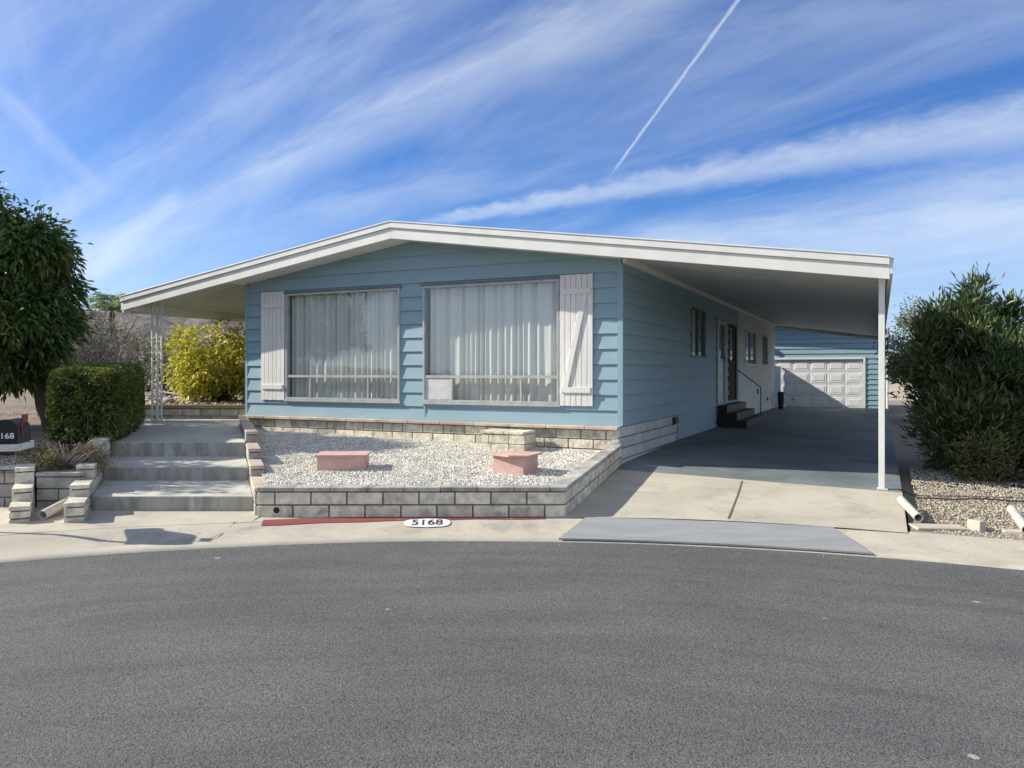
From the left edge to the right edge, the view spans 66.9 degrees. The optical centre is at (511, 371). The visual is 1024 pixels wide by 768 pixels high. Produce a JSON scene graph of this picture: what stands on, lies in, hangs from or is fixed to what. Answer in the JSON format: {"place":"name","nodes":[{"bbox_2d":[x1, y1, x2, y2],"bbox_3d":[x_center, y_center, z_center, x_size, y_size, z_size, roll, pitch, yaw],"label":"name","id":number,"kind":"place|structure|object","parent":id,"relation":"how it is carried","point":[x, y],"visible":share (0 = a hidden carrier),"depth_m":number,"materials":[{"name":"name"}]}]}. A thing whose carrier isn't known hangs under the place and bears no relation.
{"place":"outdoors","nodes":[
{"label":"outdoors","id":0,"kind":"place"},
{"bbox_2d":[0,377,241,472],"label":"raised yard","id":1,"kind":"structure","parent":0,"point":[11,407],"depth_m":16.15,"materials":[{"name":"soil"}]},
{"bbox_2d":[0,455,65,469],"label":"yard gravel","id":2,"kind":"structure","parent":1,"relation":"on","point":[5,460],"depth_m":9.80,"materials":[{"name":"grey gravel"}]},
{"bbox_2d":[0,444,73,454],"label":"timber ledge","id":3,"kind":"object","parent":1,"relation":"on","point":[70,446],"visible":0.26,"depth_m":10.12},
{"bbox_2d":[0,171,99,431],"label":"broadleaf tree","id":4,"kind":"object","parent":1,"relation":"on","point":[43,325],"visible":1,"depth_m":12.60,"materials":[{"name":"green plant"}]},
{"bbox_2d":[28,330,90,416],"bbox_3d":[-9.280,-0.066,15.514,1.822,2.026,1.992,0,0,0],"label":"bare shrub","id":5,"kind":"object","parent":1,"relation":"on","point":[33,394],"visible":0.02,"depth_m":15.31,"materials":[{"name":"brown plant"}]},
{"bbox_2d":[13,429,120,475],"bbox_3d":[-5.419,0.993,9.300,1.182,0.661,0.824,0,0,10],"label":"dry shrub","id":6,"kind":"object","parent":1,"relation":"on","point":[50,456],"visible":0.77,"depth_m":9.31,"materials":[{"name":"brown plant"}]},
{"bbox_2d":[43,362,145,444],"bbox_3d":[-6.461,0.451,12.146,1.124,1.276,3.314,0,0,-19],"label":"clipped hedge","id":7,"kind":"object","parent":1,"relation":"on","point":[85,402],"visible":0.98,"depth_m":10.86,"materials":[{"name":"green plant"}]},
{"bbox_2d":[61,290,147,366],"bbox_3d":[-8.126,-0.348,14.954,2.064,2.590,1.723,0,0,-29],"label":"bare shrub","id":8,"kind":"object","parent":1,"relation":"on","point":[94,349],"visible":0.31,"depth_m":14.92,"materials":[{"name":"grey plant"}]},
{"bbox_2d":[85,292,131,356],"bbox_3d":[-14.334,-1.175,27.991,2.118,3.469,2.117,0,0,0],"label":"palm tree","id":9,"kind":"object","parent":1,"relation":"on","point":[114,306],"visible":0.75,"depth_m":27.81,"materials":[{"name":"green plant"}]},
{"bbox_2d":[72,300,150,374],"bbox_3d":[-11.580,-0.726,20.604,4.032,2.980,2.838,0,0,0],"label":"scrub bush","id":10,"kind":"object","parent":1,"relation":"on","point":[133,352],"visible":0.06,"depth_m":20.67,"materials":[{"name":"grey plant"}]},
{"bbox_2d":[114,321,220,391],"bbox_3d":[-11.018,-0.298,25.095,4.725,2.707,2.940,0,0,0],"label":"scrub bush","id":11,"kind":"object","parent":1,"relation":"on","point":[149,387],"visible":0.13,"depth_m":24.97,"materials":[{"name":"grey plant"}]},
{"bbox_2d":[163,398,174,403],"bbox_3d":[-7.508,0.646,16.904,0.311,0.170,0.232,0,0,0],"label":"rock","id":12,"kind":"object","parent":1,"relation":"on","point":[169,400],"visible":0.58,"depth_m":16.82,"materials":[{"name":"white stone"}]},
{"bbox_2d":[131,327,244,395],"bbox_3d":[-8.943,-0.094,21.758,3.628,2.542,2.299,0,0,-18],"label":"scrub bush","id":13,"kind":"object","parent":1,"relation":"on","point":[165,360],"visible":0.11,"depth_m":21.33,"materials":[{"name":"grey plant"}]},
{"bbox_2d":[143,404,244,418],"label":"terrace wall","id":14,"kind":"structure","parent":1,"relation":"on","point":[202,411],"depth_m":15.87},
{"bbox_2d":[154,317,244,401],"bbox_3d":[-6.522,-0.173,17.462,3.156,2.113,2.417,0,0,0],"label":"yellow bush","id":15,"kind":"object","parent":1,"relation":"on","point":[213,374],"visible":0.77,"depth_m":17.01,"materials":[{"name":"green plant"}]},
{"bbox_2d":[119,221,893,490],"bbox_3d":[2.536,-0.439,20.835,13.595,3.977,19.072,0,0,25],"label":"mobile home","id":16,"kind":"object","parent":1,"relation":"on","point":[636,347],"visible":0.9,"depth_m":12.93,"materials":[{"name":"blue paint"}]},
{"bbox_2d":[285,288,400,400],"bbox_3d":[-2.967,-0.440,13.680,2.470,1.960,0.223,0,0,25],"label":"window","id":17,"kind":"structure","parent":16,"relation":"in","point":[346,346],"depth_m":13.73,"materials":[{"name":"metal"}]},
{"bbox_2d":[423,279,559,403],"bbox_3d":[-0.338,-0.440,12.432,2.430,1.960,0.223,0,0,25],"label":"window","id":18,"kind":"structure","parent":16,"relation":"in","point":[500,343],"depth_m":12.46,"materials":[{"name":"metal"}]},
{"bbox_2d":[690,306,705,357],"bbox_3d":[3.831,-0.815,16.252,0.185,1.030,1.400,0,0,25],"label":"window","id":19,"kind":"structure","parent":16,"relation":"in","point":[694,311],"depth_m":16.34,"materials":[{"name":"glass"}]},
{"bbox_2d":[717,316,725,405],"bbox_3d":[4.972,-0.105,18.539,0.110,2.410,1.090,0,0,25],"label":"screen door","id":20,"kind":"structure","parent":16,"relation":"in","point":[721,363],"depth_m":18.81,"materials":[{"name":"metal"}]},
{"bbox_2d":[728,324,736,400],"bbox_3d":[5.655,-0.240,19.980,0.080,1.940,1.200,0,0,25],"label":"entry door","id":21,"kind":"structure","parent":16,"relation":"in","point":[732,369],"depth_m":20.16,"materials":[{"name":"brown wood"}]},
{"bbox_2d":[744,329,755,364],"bbox_3d":[6.940,-0.700,22.802,0.185,1.000,2.100,0,0,25],"label":"window","id":22,"kind":"structure","parent":16,"relation":"in","point":[750,337],"depth_m":22.77,"materials":[{"name":"glass"}]},
{"bbox_2d":[762,335,767,365],"bbox_3d":[8.292,-0.700,25.647,0.185,1.000,1.200,0,0,25],"label":"window","id":23,"kind":"structure","parent":16,"relation":"in","point":[765,338],"depth_m":25.97,"materials":[{"name":"metal"}]},
{"bbox_2d":[0,507,258,535],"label":"sidewalk","id":24,"kind":"structure","parent":0,"point":[96,520],"depth_m":8.28,"materials":[{"name":"concrete"}]},
{"bbox_2d":[0,414,33,451],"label":"mailbox","id":25,"kind":"object","parent":24,"relation":"on","point":[15,434],"visible":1,"depth_m":7.68,"materials":[{"name":"white paint"}]},
{"bbox_2d":[0,419,17,443],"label":"door","id":26,"kind":"structure","parent":25,"relation":"in","point":[8,429],"depth_m":7.66,"materials":[{"name":"black paint"}]},
{"bbox_2d":[38,496,69,519],"bbox_3d":[-5.005,1.482,8.600,0.104,0.207,0.620,0,0,5],"label":"drain pipe","id":27,"kind":"object","parent":24,"relation":"on","point":[49,511],"visible":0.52,"depth_m":8.40,"materials":[{"name":"white plastic"}]},
{"bbox_2d":[145,394,244,404],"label":"yard gravel","id":28,"kind":"structure","parent":0,"point":[241,401],"depth_m":17.09,"materials":[{"name":"beige gravel"}]},
{"bbox_2d":[155,391,202,398],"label":"fallen branch","id":29,"kind":"object","parent":28,"relation":"on","point":[175,394],"visible":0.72,"depth_m":17.49,"materials":[{"name":"beige wood"}]},
{"bbox_2d":[251,517,578,522],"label":"sidewalk","id":30,"kind":"structure","parent":0,"point":[260,519],"depth_m":8.43,"materials":[{"name":"concrete"}]},
{"bbox_2d":[257,444,622,516],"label":"planter wall","id":31,"kind":"structure","parent":30,"relation":"on","point":[569,492],"depth_m":8.51,"materials":[{"name":"grey stone"}]},
{"bbox_2d":[256,428,598,490],"bbox_3d":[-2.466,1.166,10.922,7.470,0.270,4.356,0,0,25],"label":"white gravel","id":32,"kind":"structure","parent":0,"point":[286,444],"depth_m":10.47,"materials":[{"name":"white gravel"}]},
{"bbox_2d":[314,451,370,470],"bbox_3d":[-2.166,1.146,9.960,0.660,0.212,0.480,0,0,-4],"label":"low pink block","id":33,"kind":"object","parent":32,"relation":"on","point":[343,460],"visible":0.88,"depth_m":9.76,"materials":[{"name":"pink paint"}]},
{"bbox_2d":[480,428,535,450],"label":"block pier","id":34,"kind":"structure","parent":32,"relation":"on","point":[508,439],"depth_m":11.55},
{"bbox_2d":[489,450,542,475],"bbox_3d":[0.042,1.136,9.650,0.540,0.252,0.529,0,0,28],"label":"low block","id":35,"kind":"object","parent":32,"relation":"on","point":[519,463],"visible":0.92,"depth_m":9.52,"materials":[{"name":"pink paint"}]},
{"bbox_2d":[36,376,908,531],"bbox_3d":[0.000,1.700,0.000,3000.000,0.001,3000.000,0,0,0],"label":"ground","id":36,"kind":"structure","parent":0,"point":[645,471],"depth_m":9.31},
{"bbox_2d":[0,464,16,506],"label":"bed wall","id":37,"kind":"structure","parent":36,"relation":"on","point":[7,481],"depth_m":9.08,"materials":[{"name":"grey concrete"}]},
{"bbox_2d":[8,463,36,523],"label":"bed wall","id":38,"kind":"structure","parent":36,"relation":"on","point":[22,506],"depth_m":8.54,"materials":[{"name":"grey concrete"}]},
{"bbox_2d":[36,470,85,506],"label":"bed wall","id":39,"kind":"structure","parent":36,"relation":"on","point":[53,487],"depth_m":8.95,"materials":[{"name":"grey concrete"}]},
{"bbox_2d":[64,431,112,522],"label":"stepped wall","id":40,"kind":"structure","parent":36,"relation":"on","point":[77,505],"depth_m":8.62,"materials":[{"name":"grey concrete"}]},
{"bbox_2d":[91,419,252,510],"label":"entry stairs","id":41,"kind":"structure","parent":36,"relation":"on","point":[183,465],"depth_m":9.94,"materials":[{"name":"grey concrete"}]},
{"bbox_2d":[239,418,266,515],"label":"stepped wall","id":42,"kind":"structure","parent":36,"relation":"on","point":[253,451],"depth_m":10.21,"materials":[{"name":"grey concrete"}]},
{"bbox_2d":[75,309,904,375],"bbox_3d":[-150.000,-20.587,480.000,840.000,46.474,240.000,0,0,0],"label":"hills","id":43,"kind":"structure","parent":0,"point":[168,321],"depth_m":424.37,"materials":[{"name":"brown soil"}]},
{"bbox_2d":[0,541,1023,767],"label":"road","id":44,"kind":"structure","parent":0,"point":[485,654],"depth_m":4.45,"materials":[{"name":"grey asphalt"}]},
{"bbox_2d":[0,543,1018,573],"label":"kerb grit","id":45,"kind":"object","parent":44,"relation":"on","point":[460,543],"visible":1,"depth_m":7.23,"materials":[{"name":"grey gravel"}]},
{"bbox_2d":[0,517,1023,569],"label":"kerb","id":46,"kind":"structure","parent":44,"relation":"on","point":[978,551],"depth_m":7.57,"materials":[{"name":"concrete"}]},
{"bbox_2d":[261,517,545,525],"bbox_3d":[-1.144,1.598,8.406,3.054,0.017,0.310,0,0,-6],"label":"red kerb paint","id":47,"kind":"object","parent":46,"relation":"on","point":[310,520],"visible":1,"depth_m":8.37,"materials":[{"name":"red paint"}]},
{"bbox_2d":[404,518,449,526],"bbox_3d":[-0.908,1.613,8.293,0.496,0.048,0.230,0,0,0],"label":"painted house number","id":48,"kind":"object","parent":46,"relation":"on","point":[427,522],"visible":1,"depth_m":8.29,"materials":[{"name":"paint"}]},
{"bbox_2d":[559,517,871,554],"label":"driveway ramp","id":49,"kind":"structure","parent":44,"relation":"on","point":[804,537],"depth_m":7.65,"materials":[{"name":"grey concrete"}]},
{"bbox_2d":[0,0,1023,350],"label":"sky","id":50,"kind":"structure","parent":0,"point":[177,139],"materials":[{"name":"blue"}]},
{"bbox_2d":[544,469,907,532],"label":"driveway","id":51,"kind":"structure","parent":0,"point":[618,493],"depth_m":9.03,"materials":[{"name":"concrete"}]},
{"bbox_2d":[728,481,741,517],"bbox_3d":[2.669,1.495,9.231,0.024,0.136,2.045,0,0,21],"label":"driveway joint","id":52,"kind":"object","parent":51,"relation":"on","point":[735,499],"visible":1,"depth_m":9.12,"materials":[{"name":"grey concrete"}]},
{"bbox_2d":[618,406,901,491],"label":"driveway","id":53,"kind":"structure","parent":0,"point":[831,446],"depth_m":13.07,"materials":[{"name":"grey paint"}]},
{"bbox_2d":[774,366,780,407],"bbox_3d":[9.878,0.550,28.879,0.080,1.540,1.980,0,0,25],"label":"side fence","id":54,"kind":"object","parent":53,"relation":"on","point":[777,380],"visible":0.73,"depth_m":28.81,"materials":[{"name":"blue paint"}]},
{"bbox_2d":[777,392,784,408],"bbox_3d":[9.540,1.005,27.490,0.259,0.620,0.258,0,0,25],"label":"rubbish bin","id":55,"kind":"object","parent":53,"relation":"on","point":[780,400],"visible":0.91,"depth_m":27.40,"materials":[{"name":"black paint"}]},
{"bbox_2d":[774,324,889,408],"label":"garage","id":56,"kind":"structure","parent":53,"relation":"on","point":[824,370],"depth_m":29.08,"materials":[{"name":"blue paint"}]},
{"bbox_2d":[774,359,862,407],"bbox_3d":[10.739,0.442,29.619,4.876,1.807,0.075,0,0,25],"label":"garage door","id":57,"kind":"structure","parent":56,"relation":"in","point":[823,383],"depth_m":29.15,"materials":[{"name":"paint"}]},
{"bbox_2d":[886,376,920,399],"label":"wall","id":58,"kind":"structure","parent":0,"point":[894,388],"depth_m":41.80,"materials":[{"name":"beige paint"}]},
{"bbox_2d":[888,400,1023,540],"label":"gravel strip","id":59,"kind":"object","parent":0,"point":[906,456],"visible":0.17,"depth_m":11.57,"materials":[{"name":"grey gravel"}]},
{"bbox_2d":[873,293,929,405],"bbox_3d":[12.993,-0.422,23.463,3.750,3.996,3.215,0,0,0],"label":"tree","id":60,"kind":"object","parent":59,"relation":"on","point":[913,310],"visible":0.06,"depth_m":23.51,"materials":[{"name":"green plant"}]},
{"bbox_2d":[897,496,922,521],"bbox_3d":[4.335,1.488,8.450,0.088,0.162,0.730,0,0,14],"label":"drain pipe","id":61,"kind":"object","parent":59,"relation":"on","point":[909,508],"visible":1,"depth_m":8.34,"materials":[{"name":"white plastic"}]},
{"bbox_2d":[908,523,969,531],"bbox_3d":[4.360,1.589,7.930,0.500,0.030,0.260,0,-1,6],"label":"edging block","id":62,"kind":"object","parent":59,"relation":"on","point":[934,527],"depth_m":7.84,"materials":[{"name":"concrete"}]},
{"bbox_2d":[885,261,1023,484],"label":"oleander bush","id":63,"kind":"object","parent":59,"relation":"on","point":[965,369],"visible":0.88,"depth_m":11.49,"materials":[{"name":"green plant"}]},
{"bbox_2d":[908,465,1023,540],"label":"tan gravel","id":64,"kind":"structure","parent":59,"relation":"on","point":[970,486],"depth_m":9.28,"materials":[{"name":"beige gravel"}]},
{"bbox_2d":[899,489,1023,501],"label":"garden hose","id":65,"kind":"object","parent":64,"relation":"on","point":[961,498],"visible":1,"depth_m":9.29,"materials":[{"name":"rubber"}]},
{"bbox_2d":[967,519,985,531],"bbox_3d":[4.700,1.552,7.840,0.090,0.110,0.150,0,-1,-20],"label":"edging block","id":66,"kind":"object","parent":59,"relation":"on","point":[976,524],"depth_m":7.80,"materials":[{"name":"concrete"}]},
{"bbox_2d":[939,423,1023,486],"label":"foot shrub","id":67,"kind":"object","parent":59,"relation":"on","point":[992,457],"visible":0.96,"depth_m":10.64,"materials":[{"name":"green plant"}]},
{"bbox_2d":[1002,529,1023,534],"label":"edging block","id":68,"kind":"object","parent":59,"relation":"on","point":[1014,531],"depth_m":7.68,"materials":[{"name":"concrete"}]},
{"bbox_2d":[1007,505,1023,532],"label":"drain pipe","id":69,"kind":"object","parent":59,"relation":"on","point":[1015,514],"visible":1,"depth_m":7.93,"materials":[{"name":"white plastic"}]}
]}

